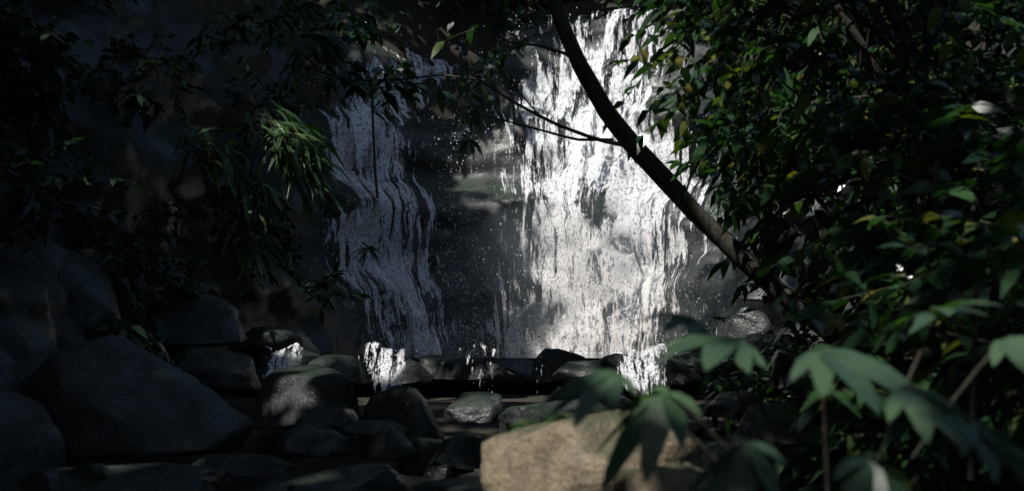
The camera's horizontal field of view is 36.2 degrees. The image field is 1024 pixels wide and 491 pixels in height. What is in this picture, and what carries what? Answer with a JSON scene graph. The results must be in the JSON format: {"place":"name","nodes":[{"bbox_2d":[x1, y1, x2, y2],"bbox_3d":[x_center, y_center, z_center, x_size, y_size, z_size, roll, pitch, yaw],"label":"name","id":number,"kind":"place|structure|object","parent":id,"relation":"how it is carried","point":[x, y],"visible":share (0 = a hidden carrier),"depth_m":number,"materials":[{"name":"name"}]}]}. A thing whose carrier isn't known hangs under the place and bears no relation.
{"place":"outdoors","nodes":[
{"label":"outdoors","id":0,"kind":"place"},
{"bbox_2d":[312,48,454,358],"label":"waterfall","id":1,"kind":"structure","parent":0,"point":[349,161],"depth_m":23.47,"materials":[{"name":"liquid"}]},
{"bbox_2d":[328,36,462,353],"bbox_3d":[-1.809,-1.015,28.235,8.234,6.176,11.740,2,-4,-29],"label":"waterfall spray","id":2,"kind":"object","parent":1,"relation":"on","point":[362,135],"visible":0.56,"depth_m":23.78,"materials":[{"name":"liquid"}]},
{"bbox_2d":[298,57,495,197],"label":"waterfall plant branches","id":3,"kind":"object","parent":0,"point":[372,106],"visible":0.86,"depth_m":19.63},
{"bbox_2d":[252,353,768,357],"bbox_3d":[0.750,1.468,21.000,10.500,0.001,6.900,0,-3,0],"label":"pool water surface","id":4,"kind":"object","parent":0,"point":[530,355],"visible":0.2,"depth_m":20.22,"materials":[{"name":"grey liquid"}]},
{"bbox_2d":[425,1,749,360],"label":"spray drops","id":5,"kind":"object","parent":4,"relation":"on","point":[461,279],"visible":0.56,"depth_m":22.86,"materials":[{"name":"liquid"}]},
{"bbox_2d":[0,0,1023,467],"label":"cliff","id":6,"kind":"structure","parent":0,"point":[40,324],"depth_m":22.50,"materials":[{"name":"grey stone"}]},
{"bbox_2d":[185,0,503,116],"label":"leaves","id":7,"kind":"object","parent":6,"relation":"on","point":[327,46],"visible":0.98,"depth_m":19.90,"materials":[{"name":"green plant"}]},
{"bbox_2d":[226,471,808,490],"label":"water","id":8,"kind":"structure","parent":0,"point":[245,483],"depth_m":11.88,"materials":[{"name":"black liquid"}]},
{"bbox_2d":[480,410,711,490],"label":"sunlit boulders","id":9,"kind":"object","parent":8,"relation":"on","point":[557,455],"visible":0.75,"depth_m":7.11,"materials":[{"name":"beige stone"}]},
{"bbox_2d":[509,273,747,430],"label":"rocks","id":10,"kind":"object","parent":9,"relation":"on","point":[524,423],"visible":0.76,"depth_m":7.56,"materials":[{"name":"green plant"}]},
{"bbox_2d":[81,0,1006,482],"bbox_3d":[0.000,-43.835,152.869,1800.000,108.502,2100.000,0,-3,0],"label":"terrain","id":11,"kind":"structure","parent":0,"point":[423,32],"depth_m":24.37,"materials":[{"name":"soil"}]},
{"bbox_2d":[0,0,372,366],"bbox_3d":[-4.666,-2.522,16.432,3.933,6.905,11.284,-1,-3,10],"label":"wall plant branches","id":12,"kind":"object","parent":11,"relation":"on","point":[6,201],"visible":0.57,"depth_m":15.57,"materials":[{"name":"green plant"}]},
{"bbox_2d":[173,99,351,297],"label":"leaves","id":13,"kind":"object","parent":12,"relation":"attached to","point":[293,167],"depth_m":18.64,"materials":[{"name":"green plant"}]},
{"bbox_2d":[262,343,301,377],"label":"small waterfall","id":14,"kind":"structure","parent":11,"relation":"on","point":[280,366],"depth_m":16.25,"materials":[{"name":"liquid"}]},
{"bbox_2d":[358,342,405,392],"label":"small waterfall","id":15,"kind":"structure","parent":11,"relation":"on","point":[385,375],"depth_m":16.04,"materials":[{"name":"liquid"}]},
{"bbox_2d":[300,17,520,358],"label":"spray drops","id":16,"kind":"object","parent":11,"relation":"on","point":[416,243],"visible":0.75,"depth_m":22.53,"materials":[{"name":"liquid"}]},
{"bbox_2d":[0,249,841,490],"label":"rocks","id":17,"kind":"object","parent":11,"relation":"on","point":[105,396],"visible":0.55,"depth_m":11.67,"materials":[{"name":"grey stone"}]},
{"bbox_2d":[376,0,629,35],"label":"forest leaves","id":18,"kind":"object","parent":11,"relation":"on","point":[494,6],"visible":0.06,"depth_m":26.06,"materials":[{"name":"green plant"}]},
{"bbox_2d":[467,344,541,392],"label":"ledge cascade","id":19,"kind":"object","parent":11,"relation":"on","point":[483,347],"visible":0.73,"depth_m":16.09,"materials":[{"name":"liquid"}]},
{"bbox_2d":[492,8,681,360],"bbox_3d":[3.081,-1.059,27.506,8.250,6.176,11.013,-1,-3,9],"label":"waterfall spray","id":20,"kind":"object","parent":11,"relation":"on","point":[624,241],"visible":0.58,"depth_m":23.30,"materials":[{"name":"liquid"}]},
{"bbox_2d":[480,8,718,360],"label":"waterfall","id":21,"kind":"structure","parent":11,"relation":"on","point":[543,329],"depth_m":23.61,"materials":[{"name":"liquid"}]},
{"bbox_2d":[617,343,666,393],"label":"small waterfall","id":22,"kind":"structure","parent":11,"relation":"on","point":[630,374],"depth_m":16.05,"materials":[{"name":"liquid"}]},
{"bbox_2d":[443,0,883,389],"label":"leaning tree branches","id":23,"kind":"object","parent":11,"relation":"on","point":[730,246],"visible":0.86,"depth_m":14.10,"materials":[{"name":"brown plant"}]},
{"bbox_2d":[354,104,491,265],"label":"leaves","id":24,"kind":"object","parent":23,"relation":"attached to","point":[477,117],"visible":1,"depth_m":14.12,"materials":[{"name":"green plant"}]},
{"bbox_2d":[431,24,527,88],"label":"leaves","id":25,"kind":"object","parent":23,"relation":"on","point":[438,46],"visible":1,"depth_m":14.14,"materials":[{"name":"green plant"}]},
{"bbox_2d":[614,316,1001,490],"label":"plant stems","id":26,"kind":"object","parent":11,"relation":"on","point":[879,451],"visible":0.6,"depth_m":5.16,"materials":[{"name":"green plant"}]},
{"bbox_2d":[537,300,1023,490],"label":"leaves","id":27,"kind":"object","parent":26,"relation":"attached to","point":[650,420],"visible":1,"depth_m":4.85,"materials":[{"name":"green plant"}]},
{"bbox_2d":[602,0,1023,490],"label":"tree branches","id":28,"kind":"object","parent":11,"relation":"on","point":[904,265],"visible":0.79,"depth_m":10.31,"materials":[{"name":"green plant"}]},
{"bbox_2d":[617,0,1023,490],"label":"leaves","id":29,"kind":"object","parent":11,"relation":"on","point":[891,10],"visible":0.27,"depth_m":10.62,"materials":[{"name":"green plant"}]},
{"bbox_2d":[697,326,1016,490],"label":"rocks","id":30,"kind":"object","parent":11,"relation":"on","point":[803,465],"visible":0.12,"depth_m":13.57,"materials":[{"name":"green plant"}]}
]}

